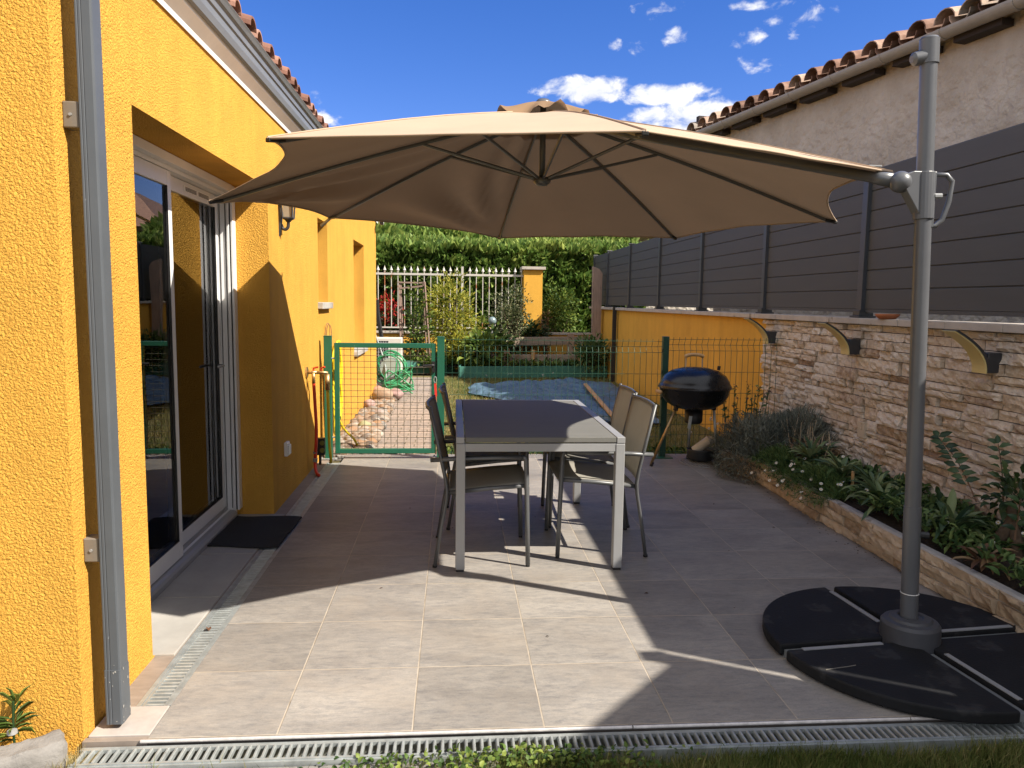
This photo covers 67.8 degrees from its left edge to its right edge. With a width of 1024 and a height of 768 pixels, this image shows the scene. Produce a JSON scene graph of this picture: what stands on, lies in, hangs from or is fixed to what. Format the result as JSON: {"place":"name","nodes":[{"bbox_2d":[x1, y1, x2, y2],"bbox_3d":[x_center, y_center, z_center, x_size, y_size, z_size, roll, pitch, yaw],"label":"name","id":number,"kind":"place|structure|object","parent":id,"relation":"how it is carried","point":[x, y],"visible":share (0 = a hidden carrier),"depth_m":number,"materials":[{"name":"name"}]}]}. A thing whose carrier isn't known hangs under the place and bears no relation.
{"place":"outdoors","nodes":[
{"label":"outdoors","id":0,"kind":"place"},
{"bbox_2d":[82,454,333,747],"bbox_3d":[-1.610,0.943,4.848,0.460,0.057,4.752,0,6,-4],"label":"patio border","id":1,"kind":"object","parent":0,"point":[147,678],"visible":0.26,"depth_m":2.92,"materials":[{"name":"tile"}]},
{"bbox_2d":[88,706,169,737],"bbox_3d":[-1.312,1.181,2.620,0.197,0.052,0.184,0,6,-4],"label":"gully cover","id":2,"kind":"object","parent":1,"relation":"on","point":[142,721],"visible":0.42,"depth_m":2.59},
{"bbox_2d":[151,597,218,655],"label":"paving slab","id":3,"kind":"structure","parent":1,"relation":"on","point":[176,622],"depth_m":3.43,"materials":[{"name":"concrete"}]},
{"bbox_2d":[157,554,253,597],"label":"paving slab","id":4,"kind":"structure","parent":1,"relation":"on","point":[206,575],"depth_m":3.96,"materials":[{"name":"concrete"}]},
{"bbox_2d":[201,514,284,553],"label":"paving slab","id":5,"kind":"structure","parent":1,"relation":"on","point":[219,550],"depth_m":4.39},
{"bbox_2d":[207,516,301,547],"bbox_3d":[-1.586,0.909,4.735,0.440,0.022,0.655,0,6,-4],"label":"door mat","id":6,"kind":"object","parent":5,"relation":"on","point":[255,531],"depth_m":4.69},
{"bbox_2d":[317,437,325,463],"bbox_3d":[-1.690,0.591,6.702,0.090,0.235,0.068,0,6,-4],"label":"outdoor socket box","id":7,"kind":"object","parent":1,"relation":"on","point":[321,449],"visible":0.86,"depth_m":6.67,"materials":[{"name":"black plastic"}]},
{"bbox_2d":[322,335,338,459],"bbox_3d":[-1.662,0.123,6.899,0.150,1.122,0.120,0,6,-4],"label":"gate post","id":8,"kind":"object","parent":1,"relation":"on","point":[327,340],"visible":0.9,"depth_m":6.86,"materials":[{"name":"metal"}]},
{"bbox_2d":[331,343,436,453],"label":"garden gate","id":9,"kind":"structure","parent":8,"relation":"attached to","point":[432,365],"depth_m":6.92,"materials":[{"name":"metal"}]},
{"bbox_2d":[378,377,396,386],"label":"pebble bed ground","id":10,"kind":"structure","parent":0,"point":[379,384],"depth_m":14.26,"materials":[{"name":"gravel"}]},
{"bbox_2d":[333,387,396,454],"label":"pebbles","id":11,"kind":"object","parent":10,"relation":"on","point":[370,416],"visible":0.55,"depth_m":8.45,"materials":[{"name":"stone"}]},
{"bbox_2d":[371,387,392,398],"bbox_3d":[-1.868,0.161,10.976,0.314,0.229,0.231,0,6,-4],"label":"boulder","id":12,"kind":"object","parent":11,"relation":"on","point":[382,391],"visible":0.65,"depth_m":10.89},
{"bbox_2d":[376,335,414,393],"bbox_3d":[-1.978,-0.404,12.126,0.932,1.064,0.475,2,6,7],"label":"hose reel cart","id":13,"kind":"object","parent":11,"relation":"on","point":[392,383],"visible":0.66,"depth_m":12.10,"materials":[{"name":"plastic"}]},
{"bbox_2d":[376,377,434,453],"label":"garden path","id":14,"kind":"structure","parent":0,"point":[404,419],"depth_m":9.34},
{"bbox_2d":[417,364,576,366],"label":"bed ground","id":15,"kind":"structure","parent":0,"point":[463,365],"depth_m":15.58,"materials":[{"name":"soil"}]},
{"bbox_2d":[398,282,436,365],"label":"climbing plant","id":16,"kind":"object","parent":15,"relation":"on","point":[416,337],"visible":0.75,"depth_m":15.43,"materials":[{"name":"green plant"}]},
{"bbox_2d":[420,269,489,356],"bbox_3d":[-1.166,-1.408,15.948,1.616,2.144,1.288,0,6,-4],"label":"golden shrub","id":17,"kind":"object","parent":15,"relation":"on","point":[451,315],"visible":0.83,"depth_m":15.81,"materials":[{"name":"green plant"}]},
{"bbox_2d":[445,328,496,368],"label":"shrub","id":18,"kind":"object","parent":15,"relation":"on","point":[449,347],"visible":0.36,"depth_m":15.57,"materials":[{"name":"green plant"}]},
{"bbox_2d":[455,315,521,365],"bbox_3d":[-0.472,-0.800,15.344,1.375,1.196,1.209,0,6,-4],"label":"leafy plant","id":19,"kind":"object","parent":15,"relation":"on","point":[474,345],"visible":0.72,"depth_m":15.23,"materials":[{"name":"green plant"}]},
{"bbox_2d":[403,352,602,365],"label":"bed ground cover","id":20,"kind":"object","parent":15,"relation":"on","point":[471,362],"visible":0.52,"depth_m":15.28,"materials":[{"name":"green plant"}]},
{"bbox_2d":[479,282,538,353],"bbox_3d":[-0.124,-1.269,16.314,1.238,1.814,1.020,-2,7,-23],"label":"variegated shrub","id":21,"kind":"object","parent":15,"relation":"on","point":[516,316],"visible":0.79,"depth_m":16.19,"materials":[{"name":"green plant"}]},
{"bbox_2d":[499,316,553,353],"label":"ivy plant","id":22,"kind":"object","parent":15,"relation":"on","point":[530,329],"visible":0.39,"depth_m":16.63,"materials":[{"name":"green plant"}]},
{"bbox_2d":[491,354,600,364],"bbox_3d":[0.719,-0.499,15.526,2.300,0.205,0.100,0,6,-4],"label":"sleeper edge","id":23,"kind":"object","parent":15,"relation":"on","point":[528,357],"visible":0.35,"depth_m":15.47,"materials":[{"name":"brown wood"}]},
{"bbox_2d":[569,328,609,372],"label":"bed weeds","id":24,"kind":"object","parent":15,"relation":"on","point":[589,352],"visible":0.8,"depth_m":15.06,"materials":[{"name":"green plant"}]},
{"bbox_2d":[40,728,1023,767],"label":"front grass","id":25,"kind":"structure","parent":0,"point":[1009,754],"depth_m":2.49,"materials":[{"name":"plant"}]},
{"bbox_2d":[299,739,732,767],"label":"clover patch","id":26,"kind":"object","parent":25,"relation":"on","point":[482,763],"visible":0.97,"depth_m":2.44,"materials":[{"name":"green plant"}]},
{"bbox_2d":[70,369,1010,767],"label":"ground","id":27,"kind":"structure","parent":0,"point":[450,375],"depth_m":9.08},
{"bbox_2d":[0,683,39,742],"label":"garden weed","id":28,"kind":"object","parent":27,"relation":"on","point":[11,702],"visible":0.9,"depth_m":2.43,"materials":[{"name":"green plant"}]},
{"bbox_2d":[0,729,67,767],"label":"kerb stone","id":29,"kind":"object","parent":27,"relation":"on","point":[43,750],"visible":0.96,"depth_m":2.36,"materials":[{"name":"stone"}]},
{"bbox_2d":[45,743,100,767],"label":"corner dry grass","id":30,"kind":"structure","parent":27,"relation":"on","point":[71,761],"depth_m":2.42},
{"bbox_2d":[0,0,377,757],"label":"yellow house","id":31,"kind":"structure","parent":27,"relation":"on","point":[162,326],"depth_m":2.90,"materials":[{"name":"paint"}]},
{"bbox_2d":[133,134,242,602],"bbox_3d":[-1.788,-0.087,3.975,0.145,2.156,2.088,0,6,-4],"label":"sliding door","id":32,"kind":"structure","parent":31,"relation":"in","point":[186,244],"depth_m":4.30,"materials":[{"name":"white plastic"}]},
{"bbox_2d":[278,205,294,235],"bbox_3d":[-1.551,-1.163,5.253,0.108,0.286,0.091,0,6,-4],"label":"wall lantern","id":33,"kind":"object","parent":31,"relation":"attached to","point":[286,214],"depth_m":5.23,"materials":[{"name":"metal"}]},
{"bbox_2d":[305,366,329,389],"bbox_3d":[-1.596,-0.048,6.258,0.193,0.203,0.091,0,6,-10],"label":"garden tap","id":34,"kind":"object","parent":31,"relation":"attached to","point":[327,378],"visible":1,"depth_m":6.25,"materials":[{"name":"gold metal"}]},
{"bbox_2d":[312,383,320,476],"bbox_3d":[-1.615,0.370,6.269,0.044,0.772,0.168,-2,7,-22],"label":"red hose","id":35,"kind":"object","parent":34,"relation":"hanging from","point":[315,459],"visible":1,"depth_m":6.29,"materials":[{"name":"rubber"}]},
{"bbox_2d":[326,390,331,463],"bbox_3d":[-1.540,0.363,6.431,0.037,0.673,0.207,0,6,-9],"label":"yellow feed hose","id":36,"kind":"object","parent":34,"relation":"hanging from","point":[328,426],"visible":1,"depth_m":6.37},
{"bbox_2d":[325,323,331,334],"bbox_3d":[-1.708,-0.432,7.133,0.113,0.281,0.110,7,9,44],"label":"hose hanger","id":37,"kind":"object","parent":31,"relation":"attached to","point":[329,329],"visible":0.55,"depth_m":7.14,"materials":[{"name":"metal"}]},
{"bbox_2d":[332,340,357,445],"bbox_3d":[-1.651,0.126,7.258,0.183,1.101,0.465,3,7,22],"label":"yellow hose coil","id":38,"kind":"object","parent":37,"relation":"hanging from","point":[341,392],"visible":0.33,"depth_m":7.25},
{"bbox_2d":[137,463,339,705],"bbox_3d":[-1.434,0.984,4.762,0.122,0.119,4.116,0,6,-4],"label":"floor drain","id":39,"kind":"object","parent":27,"relation":"on","point":[167,687],"depth_m":3.45,"materials":[{"name":"metal"}]},
{"bbox_2d":[302,763,397,767],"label":"edge paver","id":40,"kind":"object","parent":27,"relation":"on","point":[364,766],"visible":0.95,"depth_m":2.43,"materials":[{"name":"concrete"}]},
{"bbox_2d":[376,300,382,336],"bbox_3d":[-2.793,-1.031,16.119,0.204,1.505,0.083,0,6,-4],"label":"black cable post","id":41,"kind":"object","parent":27,"relation":"on","point":[379,324],"visible":0.53,"depth_m":16.05,"materials":[{"name":"plastic"}]},
{"bbox_2d":[376,337,402,376],"bbox_3d":[-2.524,-0.534,15.045,0.700,0.770,0.357,0,6,-4],"label":"air conditioner","id":42,"kind":"object","parent":27,"relation":"on","point":[390,340],"visible":0.19,"depth_m":14.88,"materials":[{"name":"white plastic"}]},
{"bbox_2d":[376,288,407,330],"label":"red tip bush","id":43,"kind":"object","parent":27,"relation":"on","point":[394,306],"visible":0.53,"depth_m":17.18,"materials":[{"name":"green plant"}]},
{"bbox_2d":[376,302,435,330],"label":"evergreen bush","id":44,"kind":"object","parent":27,"relation":"on","point":[395,319],"visible":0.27,"depth_m":17.14,"materials":[{"name":"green plant"}]},
{"bbox_2d":[398,281,430,374],"bbox_3d":[-1.962,-1.130,15.422,0.694,1.873,0.160,0,6,-4],"label":"trellis frame","id":45,"kind":"object","parent":27,"relation":"on","point":[400,287],"visible":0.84,"depth_m":15.38,"materials":[{"name":"brown wood"}]},
{"bbox_2d":[400,362,454,372],"bbox_3d":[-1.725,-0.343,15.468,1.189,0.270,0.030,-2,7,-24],"label":"green raised bed","id":46,"kind":"object","parent":27,"relation":"on","point":[427,370],"visible":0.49,"depth_m":15.42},
{"bbox_2d":[402,760,497,767],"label":"edge paver","id":47,"kind":"object","parent":27,"relation":"on","point":[427,766],"visible":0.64,"depth_m":2.44,"materials":[{"name":"concrete"}]},
{"bbox_2d":[376,331,590,368],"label":"wall","id":48,"kind":"structure","parent":27,"relation":"on","point":[396,334],"depth_m":17.03,"materials":[{"name":"stone"}]},
{"bbox_2d":[376,266,522,329],"bbox_3d":[-2.115,-1.887,16.813,4.730,1.439,0.072,0,6,-4],"label":"spear railing","id":49,"kind":"object","parent":48,"relation":"on","point":[495,275],"visible":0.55,"depth_m":16.82,"materials":[{"name":"white metal"}]},
{"bbox_2d":[376,222,639,252],"bbox_3d":[-2.013,-2.819,20.857,11.026,3.955,3.287,0,6,-4],"label":"conifer hedge","id":50,"kind":"object","parent":27,"relation":"on","point":[391,229],"visible":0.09,"depth_m":19.71,"materials":[{"name":"plant"}]},
{"bbox_2d":[376,232,648,332],"bbox_3d":[-1.408,-2.177,18.669,9.517,3.166,2.416,0,6,-4],"label":"conifer hedge","id":51,"kind":"object","parent":27,"relation":"on","point":[571,262],"visible":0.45,"depth_m":17.85,"materials":[{"name":"plant"}]},
{"bbox_2d":[459,364,606,377],"bbox_3d":[0.413,-0.269,15.289,2.966,0.240,0.895,0,6,-4],"label":"green raised bed","id":52,"kind":"object","parent":27,"relation":"on","point":[480,371],"visible":0.8,"depth_m":14.96,"materials":[{"name":"plastic"}]},
{"bbox_2d":[520,266,545,354],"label":"gate pillar","id":53,"kind":"structure","parent":27,"relation":"on","point":[533,277],"depth_m":16.83,"materials":[{"name":"paint"}]},
{"bbox_2d":[538,309,553,354],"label":"creeping plant","id":54,"kind":"object","parent":53,"relation":"attached to","point":[545,347],"visible":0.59,"depth_m":16.79,"materials":[{"name":"green plant"}]},
{"bbox_2d":[67,722,1023,767],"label":"front drain","id":55,"kind":"object","parent":27,"relation":"on","point":[284,754],"visible":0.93,"depth_m":2.55,"materials":[{"name":"metal"}]},
{"bbox_2d":[147,720,952,745],"bbox_3d":[0.593,1.215,2.650,3.640,0.049,0.002,0,6,-4],"label":"patio edge","id":56,"kind":"object","parent":27,"relation":"on","point":[514,733],"visible":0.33,"depth_m":2.61,"materials":[{"name":"metal"}]},
{"bbox_2d":[542,278,585,332],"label":"pale bush","id":57,"kind":"object","parent":27,"relation":"on","point":[556,308],"visible":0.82,"depth_m":17.52,"materials":[{"name":"green plant"}]},
{"bbox_2d":[436,443,714,453],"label":"fence weeds","id":58,"kind":"object","parent":27,"relation":"on","point":[451,451],"visible":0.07,"depth_m":7.61,"materials":[{"name":"green plant"}]},
{"bbox_2d":[591,266,602,354],"bbox_3d":[1.745,-1.307,15.808,0.200,2.238,0.120,0,6,-4],"label":"tall wooden post","id":59,"kind":"object","parent":27,"relation":"on","point":[597,274],"visible":0.53,"depth_m":15.71,"materials":[{"name":"brown wood"}]},
{"bbox_2d":[611,307,616,381],"bbox_3d":[1.928,-0.748,14.425,0.070,1.430,0.070,0,6,-4],"label":"square black post","id":60,"kind":"object","parent":27,"relation":"on","point":[614,323],"visible":0.88,"depth_m":14.39,"materials":[{"name":"metal"}]},
{"bbox_2d":[589,306,1023,530],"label":"boundary wall","id":61,"kind":"structure","parent":27,"relation":"on","point":[860,400],"depth_m":5.69,"materials":[{"name":"stone"}]},
{"bbox_2d":[498,336,589,344],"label":"long beam","id":62,"kind":"structure","parent":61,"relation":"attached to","point":[522,341],"depth_m":16.23,"materials":[{"name":"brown wood"}]},
{"bbox_2d":[743,318,776,343],"bbox_3d":[2.374,-0.510,7.287,0.299,0.243,0.124,0,6,-4],"label":"wall light","id":63,"kind":"object","parent":61,"relation":"attached to","point":[770,336],"visible":0.98,"depth_m":7.25,"materials":[{"name":"metal"}]},
{"bbox_2d":[591,123,1023,317],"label":"board fence","id":64,"kind":"object","parent":61,"relation":"on","point":[857,259],"visible":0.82,"depth_m":5.77,"materials":[{"name":"wood"}]},
{"bbox_2d":[818,322,860,354],"bbox_3d":[2.487,-0.347,5.801,0.299,0.243,0.124,0,6,-4],"label":"wall light","id":65,"kind":"object","parent":61,"relation":"attached to","point":[849,346],"visible":1,"depth_m":5.76,"materials":[{"name":"metal"}]},
{"bbox_2d":[875,314,899,318],"bbox_3d":[2.654,-0.478,5.385,0.164,0.036,0.164,0,6,-4],"label":"plant saucer","id":66,"kind":"object","parent":61,"relation":"on","point":[887,316],"visible":0.98,"depth_m":5.33,"materials":[{"name":"ceramic"}]},
{"bbox_2d":[942,329,1001,373],"bbox_3d":[2.600,-0.184,4.314,0.299,0.243,0.124,0,6,-4],"label":"wall light","id":67,"kind":"object","parent":61,"relation":"attached to","point":[982,361],"visible":1,"depth_m":4.28,"materials":[{"name":"metal"}]},
{"bbox_2d":[148,454,945,738],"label":"patio","id":68,"kind":"structure","parent":0,"point":[323,632],"depth_m":3.57,"materials":[{"name":"tile"}]},
{"bbox_2d":[432,336,444,457],"bbox_3d":[-0.653,0.128,6.976,0.150,1.122,0.120,0,6,-4],"label":"gate post","id":69,"kind":"object","parent":68,"relation":"on","point":[440,359],"visible":0.54,"depth_m":6.92,"materials":[{"name":"metal"}]},
{"bbox_2d":[425,395,529,567],"bbox_3d":[-0.205,0.535,4.389,0.588,0.888,0.558,0,6,-4],"label":"stacking chair","id":70,"kind":"object","parent":68,"relation":"on","point":[497,477],"visible":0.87,"depth_m":4.22,"materials":[{"name":"grey metal"}]},
{"bbox_2d":[438,382,529,529],"bbox_3d":[-0.198,0.460,5.084,0.588,0.888,0.558,0,6,-6],"label":"stacking chair","id":71,"kind":"object","parent":68,"relation":"on","point":[442,389],"visible":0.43,"depth_m":4.84,"materials":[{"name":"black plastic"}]},
{"bbox_2d":[140,717,938,743],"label":"patio edge trim","id":72,"kind":"structure","parent":68,"relation":"attached to","point":[177,740],"depth_m":2.60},
{"bbox_2d":[455,399,624,571],"bbox_3d":[0.093,0.564,4.853,0.905,0.735,1.555,0,6,-4],"label":"garden table","id":73,"kind":"object","parent":68,"relation":"on","point":[529,425],"visible":1,"depth_m":4.15,"materials":[{"name":"silver metal"}]},
{"bbox_2d":[541,383,637,527],"bbox_3d":[0.517,0.462,5.151,0.588,0.888,0.558,0,6,-3],"label":"stacking chair","id":74,"kind":"object","parent":68,"relation":"on","point":[620,408],"visible":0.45,"depth_m":5.13,"materials":[{"name":"grey metal"}]},
{"bbox_2d":[544,393,656,557],"bbox_3d":[0.525,0.525,4.577,0.588,0.888,0.558,0,6,-4],"label":"stacking chair","id":75,"kind":"object","parent":68,"relation":"on","point":[641,411],"visible":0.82,"depth_m":4.50,"materials":[{"name":"grey metal"}]},
{"bbox_2d":[445,336,777,458],"bbox_3d":[0.947,0.122,7.132,3.140,1.145,0.150,0,6,-4],"label":"fence","id":76,"kind":"object","parent":68,"relation":"on","point":[663,414],"visible":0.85,"depth_m":7.10,"materials":[{"name":"green metal"}]},
{"bbox_2d":[208,35,1023,721],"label":"cantilever parasol","id":77,"kind":"object","parent":68,"relation":"on","point":[546,167],"visible":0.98,"depth_m":4.14,"materials":[{"name":"fabric"}]},
{"bbox_2d":[649,353,731,466],"bbox_3d":[1.635,0.230,6.848,0.649,1.020,0.649,4,7,29],"label":"kettle grill","id":78,"kind":"object","parent":68,"relation":"on","point":[694,392],"visible":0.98,"depth_m":6.63,"materials":[{"name":"black metal"}]},
{"bbox_2d":[679,458,718,467],"bbox_3d":[1.769,0.716,6.972,0.464,0.006,0.464,0,6,-4],"label":"grill grate","id":79,"kind":"object","parent":68,"relation":"on","point":[703,465],"visible":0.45,"depth_m":6.86,"materials":[{"name":"metal"}]},
{"bbox_2d":[687,446,713,461],"bbox_3d":[1.747,0.647,7.064,0.256,0.102,0.256,0,6,-4],"label":"black pot","id":80,"kind":"object","parent":79,"relation":"on","point":[704,455],"visible":0.87,"depth_m":6.96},
{"bbox_2d":[691,436,713,450],"bbox_3d":[1.757,0.563,7.018,0.200,0.177,0.089,3,6,17],"label":"cream tube","id":81,"kind":"object","parent":80,"relation":"in","point":[701,445],"visible":0.88,"depth_m":6.99,"materials":[{"name":"plastic"}]},
{"bbox_2d":[706,408,806,483],"bbox_3d":[2.197,0.527,6.590,1.098,0.653,1.250,0,6,-4],"label":"lavender bush","id":82,"kind":"object","parent":68,"relation":"on","point":[740,434],"visible":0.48,"depth_m":6.41,"materials":[{"name":"green plant"}]},
{"bbox_2d":[762,587,881,654],"bbox_3d":[1.361,1.068,3.484,0.558,0.052,0.622,0,6,-4],"label":"parasol weight","id":83,"kind":"object","parent":68,"relation":"on","point":[816,617],"visible":0.88,"depth_m":3.38,"materials":[{"name":"plastic"}]},
{"bbox_2d":[720,449,1023,632],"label":"planter","id":84,"kind":"object","parent":68,"relation":"on","point":[960,580],"visible":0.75,"depth_m":4.13,"materials":[{"name":"stone"}]},
{"bbox_2d":[759,401,840,461],"bbox_3d":[2.427,0.453,6.409,0.678,0.671,1.021,0,6,-4],"label":"lavender bush","id":85,"kind":"object","parent":84,"relation":"on","point":[806,421],"visible":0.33,"depth_m":6.28,"materials":[{"name":"green plant"}]},
{"bbox_2d":[778,420,851,464],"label":"dry twigs","id":86,"kind":"object","parent":84,"relation":"on","point":[838,452],"visible":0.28,"depth_m":5.97,"materials":[{"name":"brown plant"}]},
{"bbox_2d":[808,447,865,480],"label":"rosette plant","id":87,"kind":"object","parent":84,"relation":"on","point":[842,466],"visible":0.67,"depth_m":5.39,"materials":[{"name":"green plant"}]},
{"bbox_2d":[691,417,1023,541],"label":"daisy clump","id":88,"kind":"object","parent":84,"relation":"on","point":[783,454],"visible":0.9,"depth_m":5.41,"materials":[{"name":"green plant"}]},
{"bbox_2d":[838,463,901,500],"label":"rosette plant","id":89,"kind":"object","parent":84,"relation":"on","point":[877,477],"visible":0.45,"depth_m":5.02,"materials":[{"name":"green plant"}]},
{"bbox_2d":[851,472,904,520],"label":"rosette plant","id":90,"kind":"object","parent":84,"relation":"on","point":[870,485],"visible":0.47,"depth_m":4.71,"materials":[{"name":"green plant"}]},
{"bbox_2d":[744,431,1023,586],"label":"planter ground cover","id":91,"kind":"object","parent":84,"relation":"on","point":[950,533],"visible":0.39,"depth_m":4.17,"materials":[{"name":"green plant"}]},
{"bbox_2d":[788,434,841,462],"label":"rosette plant","id":92,"kind":"object","parent":91,"relation":"on","point":[809,451],"visible":0.73,"depth_m":5.76,"materials":[{"name":"green plant"}]},
{"bbox_2d":[987,435,1013,500],"bbox_3d":[2.596,0.484,4.054,0.071,0.418,0.158,-5,8,-43],"label":"laurel sapling","id":93,"kind":"object","parent":91,"relation":"on","point":[997,439],"visible":0.58,"depth_m":4.06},
{"bbox_2d":[930,430,979,501],"bbox_3d":[2.567,0.462,4.411,0.125,0.346,0.402,0,6,-8],"label":"laurel sapling","id":94,"kind":"object","parent":84,"relation":"on","point":[939,441],"visible":0.99,"depth_m":4.41,"materials":[{"name":"plant"}]},
{"bbox_2d":[921,488,997,539],"bbox_3d":[2.426,0.733,4.144,0.472,0.250,0.493,0,6,-4],"label":"rosette plant","id":95,"kind":"object","parent":84,"relation":"on","point":[952,501],"visible":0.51,"depth_m":4.12,"materials":[{"name":"green plant"}]},
{"bbox_2d":[951,543,1021,580],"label":"rosette plant","id":96,"kind":"object","parent":84,"relation":"on","point":[983,561],"visible":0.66,"depth_m":3.69,"materials":[{"name":"green plant"}]},
{"bbox_2d":[962,459,1023,565],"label":"shrub","id":97,"kind":"object","parent":84,"relation":"on","point":[1003,533],"visible":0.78,"depth_m":3.89,"materials":[{"name":"green plant"}]},
{"bbox_2d":[1001,487,1023,539],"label":"laurel sapling","id":98,"kind":"object","parent":84,"relation":"on","point":[1014,506],"visible":1,"depth_m":3.77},
{"bbox_2d":[786,642,1019,723],"bbox_3d":[1.446,1.131,2.905,0.622,0.052,0.558,0,6,-4],"label":"parasol weight","id":99,"kind":"object","parent":68,"relation":"on","point":[909,680],"visible":1,"depth_m":2.86,"materials":[{"name":"plastic"}]},
{"bbox_2d":[834,586,1015,637],"bbox_3d":[1.942,1.066,3.569,0.622,0.052,0.558,0,6,-4],"label":"parasol weight","id":100,"kind":"object","parent":68,"relation":"on","point":[952,618],"visible":0.56,"depth_m":3.53,"materials":[{"name":"plastic"}]},
{"bbox_2d":[934,633,1023,710],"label":"parasol weight","id":101,"kind":"object","parent":68,"relation":"on","point":[994,663],"visible":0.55,"depth_m":3.04,"materials":[{"name":"plastic"}]},
{"bbox_2d":[436,376,721,453],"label":"lawn grass","id":102,"kind":"structure","parent":0,"point":[455,387],"depth_m":11.04,"materials":[{"name":"plant"}]},
{"bbox_2d":[468,377,658,422],"bbox_3d":[0.692,0.169,11.167,2.614,0.196,4.052,0,6,-4],"label":"tarpaulin","id":103,"kind":"object","parent":102,"relation":"on","point":[570,387],"visible":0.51,"depth_m":11.98,"materials":[{"name":"plastic"}]},
{"bbox_2d":[584,383,611,415],"bbox_3d":[1.211,0.251,10.359,0.055,0.130,3.706,1,6,-1],"label":"wooden stick","id":104,"kind":"object","parent":103,"relation":"on","point":[600,401],"visible":0.55,"depth_m":10.52,"materials":[{"name":"brown wood"}]},
{"bbox_2d":[239,0,965,129],"label":"sky","id":105,"kind":"structure","parent":0,"point":[666,63],"materials":[{"name":"blue"}]},
{"bbox_2d":[687,0,1023,322],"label":"neighbour house","id":106,"kind":"structure","parent":0,"point":[859,106],"depth_m":8.96,"materials":[{"name":"paint"}]},
{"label":"bed corner soil","id":107,"kind":"structure","parent":0,"visible":0},
{"bbox_2d":[720,381,771,441],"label":"sage plant","id":108,"kind":"object","parent":107,"relation":"on","point":[749,408],"visible":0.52,"depth_m":7.08,"materials":[{"name":"green plant"}]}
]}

